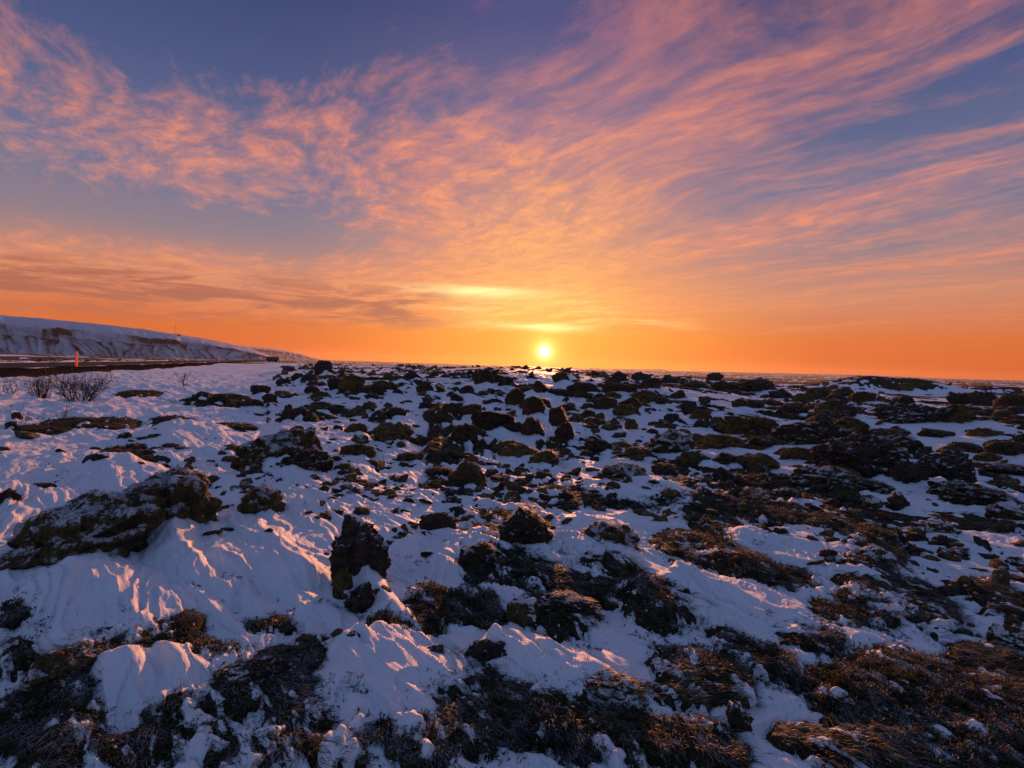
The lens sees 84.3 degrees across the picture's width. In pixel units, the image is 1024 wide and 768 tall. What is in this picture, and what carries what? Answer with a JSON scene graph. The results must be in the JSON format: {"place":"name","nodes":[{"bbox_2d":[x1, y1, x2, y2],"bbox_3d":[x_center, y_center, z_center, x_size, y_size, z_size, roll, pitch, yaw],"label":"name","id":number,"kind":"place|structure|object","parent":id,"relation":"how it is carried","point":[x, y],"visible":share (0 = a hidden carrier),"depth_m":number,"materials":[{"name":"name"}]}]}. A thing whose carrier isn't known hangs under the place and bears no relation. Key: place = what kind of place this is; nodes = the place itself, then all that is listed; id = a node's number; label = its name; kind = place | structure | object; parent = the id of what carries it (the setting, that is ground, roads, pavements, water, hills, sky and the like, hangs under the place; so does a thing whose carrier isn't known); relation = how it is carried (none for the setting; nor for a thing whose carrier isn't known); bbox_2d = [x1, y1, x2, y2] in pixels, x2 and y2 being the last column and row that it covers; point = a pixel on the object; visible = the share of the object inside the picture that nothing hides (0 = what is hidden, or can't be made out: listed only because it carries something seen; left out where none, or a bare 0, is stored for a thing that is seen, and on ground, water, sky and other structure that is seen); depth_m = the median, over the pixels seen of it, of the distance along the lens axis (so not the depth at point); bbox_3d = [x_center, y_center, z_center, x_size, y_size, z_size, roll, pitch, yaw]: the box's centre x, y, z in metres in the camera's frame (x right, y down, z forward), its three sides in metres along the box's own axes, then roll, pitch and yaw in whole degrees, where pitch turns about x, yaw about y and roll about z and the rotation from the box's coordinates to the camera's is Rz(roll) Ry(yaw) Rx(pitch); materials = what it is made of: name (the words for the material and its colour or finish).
{"place":"outdoors","nodes":[
{"label":"outdoors","id":0,"kind":"place"},
{"bbox_2d":[0,360,259,367],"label":"road","id":1,"kind":"structure","parent":0,"point":[36,364],"depth_m":47.92,"materials":[{"name":"asphalt"}]},
{"bbox_2d":[0,315,270,359],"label":"hills","id":2,"kind":"structure","parent":0,"point":[23,335],"depth_m":549.97,"materials":[{"name":"snow"}]},
{"bbox_2d":[0,360,279,377],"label":"road verge","id":3,"kind":"structure","parent":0,"point":[10,372],"depth_m":35.30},
{"bbox_2d":[233,344,320,359],"bbox_3d":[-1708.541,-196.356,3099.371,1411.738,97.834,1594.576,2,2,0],"label":"hill","id":4,"kind":"structure","parent":0,"point":[280,353],"depth_m":3285.41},
{"bbox_2d":[0,353,1023,767],"bbox_3d":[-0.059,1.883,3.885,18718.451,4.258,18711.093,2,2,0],"label":"ground","id":5,"kind":"structure","parent":0,"point":[834,491],"depth_m":3.33,"materials":[{"name":"soil"}]},
{"bbox_2d":[0,488,21,503],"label":"lava rock","id":6,"kind":"object","parent":5,"relation":"on","point":[13,496],"visible":0.69,"depth_m":5.66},
{"bbox_2d":[15,374,54,397],"bbox_3d":[-14.656,0.171,17.564,1.222,1.172,0.814,2,2,0],"label":"willow shrub","id":7,"kind":"object","parent":5,"relation":"on","point":[39,393],"visible":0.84,"depth_m":17.51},
{"bbox_2d":[12,641,102,695],"bbox_3d":[-2.084,1.334,2.622,0.290,0.247,0.291,2,2,4],"label":"mossy boulder","id":8,"kind":"object","parent":5,"relation":"on","point":[63,668],"visible":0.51,"depth_m":2.55,"materials":[{"name":"stone"}]},
{"bbox_2d":[28,361,119,401],"bbox_3d":[-12.478,0.150,16.341,2.587,1.779,1.406,1,2,-13],"label":"willow shrub","id":9,"kind":"object","parent":5,"relation":"on","point":[85,392],"visible":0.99,"depth_m":16.30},
{"bbox_2d":[0,488,164,570],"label":"mossy boulder","id":10,"kind":"object","parent":5,"relation":"on","point":[150,515],"visible":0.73,"depth_m":3.98,"materials":[{"name":"stone"}]},
{"bbox_2d":[125,467,222,524],"bbox_3d":[-2.899,1.097,4.767,0.716,0.786,0.693,2,2,8],"label":"mossy boulder","id":11,"kind":"object","parent":5,"relation":"on","point":[191,498],"visible":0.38,"depth_m":4.63,"materials":[{"name":"stone"}]},
{"bbox_2d":[208,656,279,688],"bbox_3d":[-1.262,1.378,2.683,0.243,0.172,0.274,2,2,15],"label":"lava rock","id":12,"kind":"object","parent":5,"relation":"on","point":[231,674],"visible":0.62,"depth_m":2.62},
{"bbox_2d":[237,483,285,513],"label":"mossy boulder","id":13,"kind":"object","parent":5,"relation":"on","point":[265,501],"visible":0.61,"depth_m":5.34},
{"bbox_2d":[230,429,322,469],"bbox_3d":[-3.232,0.996,7.835,1.206,0.762,0.844,1,2,-22],"label":"mossy boulder","id":14,"kind":"object","parent":5,"relation":"on","point":[306,438],"visible":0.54,"depth_m":7.60,"materials":[{"name":"stone"}]},
{"bbox_2d":[281,404,295,420],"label":"lava rock","id":15,"kind":"object","parent":5,"relation":"on","point":[288,411],"visible":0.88,"depth_m":13.51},
{"bbox_2d":[275,448,333,471],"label":"lava rock","id":16,"kind":"object","parent":5,"relation":"on","point":[305,457],"visible":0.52,"depth_m":7.34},
{"bbox_2d":[314,360,333,374],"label":"lava rock","id":17,"kind":"object","parent":5,"relation":"on","point":[321,366],"visible":0.69,"depth_m":37.08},
{"bbox_2d":[332,568,352,599],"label":"mossy boulder","id":18,"kind":"object","parent":5,"relation":"on","point":[342,580],"visible":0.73,"depth_m":3.66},
{"bbox_2d":[338,374,365,390],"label":"mossy boulder","id":19,"kind":"object","parent":5,"relation":"on","point":[344,385],"visible":0.63,"depth_m":20.54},
{"bbox_2d":[343,423,367,433],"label":"mossy boulder","id":20,"kind":"object","parent":5,"relation":"on","point":[354,428],"visible":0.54,"depth_m":11.68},
{"bbox_2d":[339,444,375,456],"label":"mossy boulder","id":21,"kind":"object","parent":5,"relation":"on","point":[369,450],"visible":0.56,"depth_m":8.95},
{"bbox_2d":[328,514,390,585],"bbox_3d":[-1.052,1.220,3.932,0.423,0.637,0.319,1,2,-15],"label":"lava rock","id":22,"kind":"object","parent":5,"relation":"on","point":[357,544],"visible":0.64,"depth_m":3.84,"materials":[{"name":"stone"}]},
{"bbox_2d":[372,422,413,440],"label":"mossy boulder","id":23,"kind":"object","parent":5,"relation":"on","point":[384,433],"visible":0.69,"depth_m":10.86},
{"bbox_2d":[419,512,456,530],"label":"lava rock","id":24,"kind":"object","parent":5,"relation":"on","point":[433,521],"visible":0.6,"depth_m":5.02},
{"bbox_2d":[450,423,477,443],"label":"lava rock","id":25,"kind":"object","parent":5,"relation":"on","point":[464,431],"visible":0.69,"depth_m":10.86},
{"bbox_2d":[448,460,486,487],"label":"lava rock","id":26,"kind":"object","parent":5,"relation":"on","point":[467,475],"visible":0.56,"depth_m":7.08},
{"bbox_2d":[458,404,481,415],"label":"lava rock","id":27,"kind":"object","parent":5,"relation":"on","point":[463,411],"visible":0.67,"depth_m":15.16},
{"bbox_2d":[458,542,495,572],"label":"lava rock","id":28,"kind":"object","parent":5,"relation":"on","point":[466,562],"visible":0.66,"depth_m":4.15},
{"bbox_2d":[471,370,493,383],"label":"lava rock","id":29,"kind":"object","parent":5,"relation":"on","point":[476,379],"visible":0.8,"depth_m":21.96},
{"bbox_2d":[464,638,507,662],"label":"lava rock","id":30,"kind":"object","parent":5,"relation":"on","point":[487,649],"visible":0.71,"depth_m":2.89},
{"bbox_2d":[470,411,513,430],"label":"lava rock","id":31,"kind":"object","parent":5,"relation":"on","point":[497,423],"visible":0.57,"depth_m":12.50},
{"bbox_2d":[0,421,1021,703],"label":"moss on rocks","id":32,"kind":"object","parent":5,"relation":"on","point":[458,567],"visible":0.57,"depth_m":4.10,"materials":[{"name":"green plant"}]},
{"bbox_2d":[0,532,1022,767],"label":"heath","id":33,"kind":"object","parent":5,"relation":"on","point":[366,692],"visible":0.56,"depth_m":2.76,"materials":[{"name":"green plant"}]},
{"bbox_2d":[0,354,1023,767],"bbox_3d":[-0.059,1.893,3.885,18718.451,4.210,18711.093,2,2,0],"label":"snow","id":34,"kind":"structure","parent":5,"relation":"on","point":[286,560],"depth_m":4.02,"materials":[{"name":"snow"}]},
{"bbox_2d":[342,581,374,613],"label":"lava rock","id":35,"kind":"object","parent":34,"relation":"on","point":[360,599],"visible":0.92,"depth_m":3.50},
{"bbox_2d":[0,372,1023,595],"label":"stones","id":36,"kind":"object","parent":5,"relation":"on","point":[1000,573],"visible":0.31,"depth_m":6.75,"materials":[{"name":"stone"}]},
{"bbox_2d":[0,370,1023,502],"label":"moss on rocks","id":37,"kind":"object","parent":5,"relation":"on","point":[777,443],"visible":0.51,"depth_m":13.27,"materials":[{"name":"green plant"}]},
{"bbox_2d":[0,374,1023,530],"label":"moss tufts","id":38,"kind":"object","parent":5,"relation":"on","point":[212,394],"visible":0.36,"depth_m":12.60,"materials":[{"name":"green plant"}]},
{"bbox_2d":[0,483,1023,767],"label":"heath","id":39,"kind":"object","parent":5,"relation":"on","point":[728,661],"visible":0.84,"depth_m":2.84,"materials":[{"name":"brown plant"}]},
{"bbox_2d":[505,388,525,404],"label":"lava rock","id":40,"kind":"object","parent":5,"relation":"on","point":[513,400],"visible":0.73,"depth_m":17.21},
{"bbox_2d":[12,370,1023,596],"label":"stones","id":41,"kind":"object","parent":5,"relation":"on","point":[953,590],"visible":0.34,"depth_m":6.73,"materials":[{"name":"stone"}]},
{"bbox_2d":[500,444,538,457],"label":"mossy boulder","id":42,"kind":"object","parent":5,"relation":"on","point":[519,451],"visible":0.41,"depth_m":9.37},
{"bbox_2d":[505,596,538,627],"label":"mossy boulder","id":43,"kind":"object","parent":5,"relation":"on","point":[520,609],"visible":0.85,"depth_m":3.37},
{"bbox_2d":[498,507,552,544],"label":"lava rock","id":44,"kind":"object","parent":5,"relation":"on","point":[529,525],"visible":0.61,"depth_m":4.70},
{"bbox_2d":[37,358,1023,417],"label":"stones","id":45,"kind":"object","parent":5,"relation":"on","point":[995,413],"visible":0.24,"depth_m":38.22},
{"bbox_2d":[521,417,544,435],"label":"lava rock","id":46,"kind":"object","parent":5,"relation":"on","point":[528,425],"visible":0.62,"depth_m":11.93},
{"bbox_2d":[522,396,545,415],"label":"lava rock","id":47,"kind":"object","parent":5,"relation":"on","point":[529,405],"visible":0.72,"depth_m":14.93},
{"bbox_2d":[49,359,1023,413],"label":"stones","id":48,"kind":"object","parent":5,"relation":"on","point":[825,388],"visible":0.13,"depth_m":42.09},
{"bbox_2d":[57,359,1023,414],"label":"stones","id":49,"kind":"object","parent":5,"relation":"on","point":[1015,410],"visible":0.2,"depth_m":36.99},
{"bbox_2d":[529,450,559,465],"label":"mossy boulder","id":50,"kind":"object","parent":5,"relation":"on","point":[538,457],"visible":0.52,"depth_m":8.98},
{"bbox_2d":[548,406,566,426],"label":"lava rock","id":51,"kind":"object","parent":5,"relation":"on","point":[554,417],"visible":0.69,"depth_m":13.10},
{"bbox_2d":[554,422,573,440],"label":"lava rock","id":52,"kind":"object","parent":5,"relation":"on","point":[566,430],"visible":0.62,"depth_m":11.70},
{"bbox_2d":[107,371,1023,588],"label":"stones","id":53,"kind":"object","parent":5,"relation":"on","point":[961,580],"visible":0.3,"depth_m":7.25,"materials":[{"name":"stone"}]},
{"bbox_2d":[537,591,597,615],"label":"lava rock","id":54,"kind":"object","parent":5,"relation":"on","point":[579,608],"visible":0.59,"depth_m":3.45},
{"bbox_2d":[588,439,611,451],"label":"lava rock","id":55,"kind":"object","parent":5,"relation":"on","point":[598,445],"visible":0.79,"depth_m":10.58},
{"bbox_2d":[592,397,617,409],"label":"lava rock","id":56,"kind":"object","parent":5,"relation":"on","point":[602,404],"visible":0.68,"depth_m":17.11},
{"bbox_2d":[579,520,639,549],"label":"mossy boulder","id":57,"kind":"object","parent":5,"relation":"on","point":[603,533],"visible":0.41,"depth_m":4.62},
{"bbox_2d":[582,669,639,700],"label":"mossy boulder","id":58,"kind":"object","parent":5,"relation":"on","point":[594,679],"visible":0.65,"depth_m":2.62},
{"bbox_2d":[215,460,1016,646],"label":"pebbles","id":59,"kind":"object","parent":5,"relation":"on","point":[336,632],"visible":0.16,"depth_m":3.59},
{"bbox_2d":[601,382,637,392],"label":"lava rock","id":60,"kind":"object","parent":5,"relation":"on","point":[626,388],"visible":0.63,"depth_m":22.35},
{"bbox_2d":[597,463,646,477],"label":"mossy boulder","id":61,"kind":"object","parent":5,"relation":"on","point":[632,470],"visible":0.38,"depth_m":7.41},
{"bbox_2d":[612,405,640,415],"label":"mossy boulder","id":62,"kind":"object","parent":5,"relation":"on","point":[627,409],"visible":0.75,"depth_m":15.86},
{"bbox_2d":[320,468,949,730],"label":"pebbles","id":63,"kind":"object","parent":5,"relation":"on","point":[567,520],"visible":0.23,"depth_m":5.13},
{"bbox_2d":[622,447,652,458],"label":"mossy boulder","id":64,"kind":"object","parent":5,"relation":"on","point":[642,452],"visible":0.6,"depth_m":9.82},
{"bbox_2d":[631,390,658,403],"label":"mossy boulder","id":65,"kind":"object","parent":5,"relation":"on","point":[639,397],"visible":0.59,"depth_m":19.49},
{"bbox_2d":[638,378,661,388],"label":"lava rock","id":66,"kind":"object","parent":5,"relation":"on","point":[652,384],"visible":0.75,"depth_m":25.44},
{"bbox_2d":[334,463,980,689],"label":"pebbles","id":67,"kind":"object","parent":5,"relation":"on","point":[427,554],"visible":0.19,"depth_m":4.13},
{"bbox_2d":[651,463,677,476],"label":"lava rock","id":68,"kind":"object","parent":5,"relation":"on","point":[660,470],"visible":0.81,"depth_m":8.31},
{"bbox_2d":[645,429,696,453],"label":"mossy boulder","id":69,"kind":"object","parent":5,"relation":"on","point":[670,446],"visible":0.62,"depth_m":9.96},
{"bbox_2d":[681,400,698,414],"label":"lava rock","id":70,"kind":"object","parent":5,"relation":"on","point":[687,407],"visible":0.57,"depth_m":16.84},
{"bbox_2d":[676,452,710,465],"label":"mossy boulder","id":71,"kind":"object","parent":5,"relation":"on","point":[688,459],"visible":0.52,"depth_m":9.10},
{"bbox_2d":[712,721,733,735],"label":"lava rock","id":72,"kind":"object","parent":5,"relation":"on","point":[720,726],"visible":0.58,"depth_m":2.40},
{"bbox_2d":[704,435,744,448],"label":"mossy boulder","id":73,"kind":"object","parent":5,"relation":"on","point":[712,439],"visible":0.7,"depth_m":10.97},
{"bbox_2d":[712,453,739,464],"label":"lava rock","id":74,"kind":"object","parent":5,"relation":"on","point":[726,460],"visible":0.44,"depth_m":8.99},
{"bbox_2d":[715,416,750,434],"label":"mossy boulder","id":75,"kind":"object","parent":5,"relation":"on","point":[742,428],"visible":0.74,"depth_m":13.98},
{"bbox_2d":[725,700,753,733],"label":"lava rock","id":76,"kind":"object","parent":5,"relation":"on","point":[738,716],"visible":0.96,"depth_m":2.44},
{"bbox_2d":[737,377,775,391],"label":"lava rock","id":77,"kind":"object","parent":5,"relation":"on","point":[758,384],"visible":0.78,"depth_m":32.55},
{"bbox_2d":[736,453,779,471],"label":"mossy boulder","id":78,"kind":"object","parent":5,"relation":"on","point":[756,460],"visible":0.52,"depth_m":8.75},
{"bbox_2d":[749,436,777,446],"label":"lava rock","id":79,"kind":"object","parent":5,"relation":"on","point":[764,442],"visible":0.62,"depth_m":11.68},
{"bbox_2d":[749,416,778,432],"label":"mossy boulder","id":80,"kind":"object","parent":5,"relation":"on","point":[768,424],"visible":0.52,"depth_m":14.05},
{"bbox_2d":[767,390,792,398],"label":"lava rock","id":81,"kind":"object","parent":5,"relation":"on","point":[780,394],"visible":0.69,"depth_m":28.96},
{"bbox_2d":[770,488,800,499],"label":"lava rock","id":82,"kind":"object","parent":5,"relation":"on","point":[786,492],"visible":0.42,"depth_m":6.82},
{"bbox_2d":[777,404,808,414],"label":"lava rock","id":83,"kind":"object","parent":5,"relation":"on","point":[790,410],"visible":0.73,"depth_m":20.17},
{"bbox_2d":[780,447,812,459],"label":"mossy boulder","id":84,"kind":"object","parent":5,"relation":"on","point":[803,456],"visible":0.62,"depth_m":9.96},
{"bbox_2d":[769,420,853,444],"bbox_3d":[6.396,1.132,12.174,1.629,0.772,0.978,3,2,28],"label":"lava rock","id":85,"kind":"object","parent":5,"relation":"on","point":[826,432],"visible":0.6,"depth_m":11.83,"materials":[{"name":"stone"}]},
{"bbox_2d":[789,465,863,490],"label":"mossy boulder","id":86,"kind":"object","parent":5,"relation":"on","point":[809,478],"visible":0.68,"depth_m":7.51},
{"bbox_2d":[814,411,849,421],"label":"lava rock","id":87,"kind":"object","parent":5,"relation":"on","point":[825,417],"visible":0.33,"depth_m":16.80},
{"bbox_2d":[832,417,869,429],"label":"mossy boulder","id":88,"kind":"object","parent":5,"relation":"on","point":[847,424],"visible":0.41,"depth_m":15.50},
{"bbox_2d":[804,432,910,478],"bbox_3d":[5.433,1.214,8.808,1.062,0.913,1.380,1,2,-25],"label":"lava rock","id":89,"kind":"object","parent":5,"relation":"on","point":[869,456],"visible":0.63,"depth_m":8.50,"materials":[{"name":"stone"}]},
{"bbox_2d":[848,391,876,402],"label":"lava rock","id":90,"kind":"object","parent":5,"relation":"on","point":[862,396],"visible":0.69,"depth_m":30.88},
{"bbox_2d":[860,495,885,508],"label":"mossy boulder","id":91,"kind":"object","parent":5,"relation":"on","point":[872,501],"visible":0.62,"depth_m":6.48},
{"bbox_2d":[855,543,897,563],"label":"mossy boulder","id":92,"kind":"object","parent":5,"relation":"on","point":[876,550],"visible":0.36,"depth_m":4.44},
{"bbox_2d":[859,479,894,493],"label":"lava rock","id":93,"kind":"object","parent":5,"relation":"on","point":[869,486],"visible":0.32,"depth_m":7.35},
{"bbox_2d":[885,491,909,510],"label":"lava rock","id":94,"kind":"object","parent":5,"relation":"on","point":[897,501],"visible":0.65,"depth_m":6.32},
{"bbox_2d":[878,433,925,453],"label":"lava rock","id":95,"kind":"object","parent":5,"relation":"on","point":[917,445],"visible":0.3,"depth_m":10.84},
{"bbox_2d":[884,459,928,483],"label":"lava rock","id":96,"kind":"object","parent":5,"relation":"on","point":[907,471],"visible":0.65,"depth_m":7.97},
{"bbox_2d":[872,402,955,423],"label":"lava rock","id":97,"kind":"object","parent":5,"relation":"on","point":[898,413],"visible":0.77,"depth_m":18.33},
{"bbox_2d":[916,428,955,437],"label":"lava rock","id":98,"kind":"object","parent":5,"relation":"on","point":[925,433],"visible":0.47,"depth_m":14.04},
{"bbox_2d":[910,518,962,536],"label":"mossy boulder","id":99,"kind":"object","parent":5,"relation":"on","point":[931,525],"visible":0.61,"depth_m":5.44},
{"bbox_2d":[914,450,977,480],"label":"lava rock","id":100,"kind":"object","parent":5,"relation":"on","point":[948,464],"visible":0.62,"depth_m":8.73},
{"bbox_2d":[945,391,970,404],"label":"lava rock","id":101,"kind":"object","parent":5,"relation":"on","point":[956,398],"visible":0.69,"depth_m":35.49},
{"bbox_2d":[945,404,977,423],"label":"mossy boulder","id":102,"kind":"object","parent":5,"relation":"on","point":[968,415],"visible":0.57,"depth_m":17.90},
{"bbox_2d":[947,442,985,452],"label":"lava rock","id":103,"kind":"object","parent":5,"relation":"on","point":[968,448],"visible":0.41,"depth_m":11.83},
{"bbox_2d":[926,479,1018,505],"bbox_3d":[5.657,1.399,6.962,0.923,0.360,0.646,3,2,39],"label":"lava rock","id":104,"kind":"object","parent":5,"relation":"on","point":[985,497],"visible":0.65,"depth_m":6.83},
{"bbox_2d":[924,650,1023,707],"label":"twig cluster","id":105,"kind":"object","parent":5,"relation":"on","point":[977,686],"visible":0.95,"depth_m":2.66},
{"bbox_2d":[967,390,997,405],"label":"lava rock","id":106,"kind":"object","parent":5,"relation":"on","point":[976,398],"visible":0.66,"depth_m":33.83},
{"bbox_2d":[965,427,1004,436],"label":"mossy boulder","id":107,"kind":"object","parent":5,"relation":"on","point":[975,432],"visible":0.6,"depth_m":14.38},
{"bbox_2d":[978,462,1023,475],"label":"lava rock","id":108,"kind":"object","parent":5,"relation":"on","point":[1010,471],"visible":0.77,"depth_m":9.38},
{"bbox_2d":[983,441,1023,455],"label":"lava rock","id":109,"kind":"object","parent":5,"relation":"on","point":[1001,449],"visible":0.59,"depth_m":10.84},
{"bbox_2d":[984,501,1023,520],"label":"mossy boulder","id":110,"kind":"object","parent":5,"relation":"on","point":[1010,510],"visible":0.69,"depth_m":6.16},
{"bbox_2d":[986,623,1023,650],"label":"lava rock","id":111,"kind":"object","parent":5,"relation":"on","point":[1008,635],"visible":0.71,"depth_m":3.28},
{"bbox_2d":[992,394,1023,407],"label":"lava rock","id":112,"kind":"object","parent":5,"relation":"on","point":[1010,402],"visible":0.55,"depth_m":29.32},
{"bbox_2d":[0,0,1023,379],"label":"sky","id":113,"kind":"structure","parent":0,"point":[765,186],"materials":[{"name":"orange"}]},
{"bbox_2d":[562,367,1023,381],"bbox_3d":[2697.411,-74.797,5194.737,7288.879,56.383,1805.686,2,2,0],"label":"hills","id":114,"kind":"structure","parent":0,"point":[829,375],"depth_m":5190.84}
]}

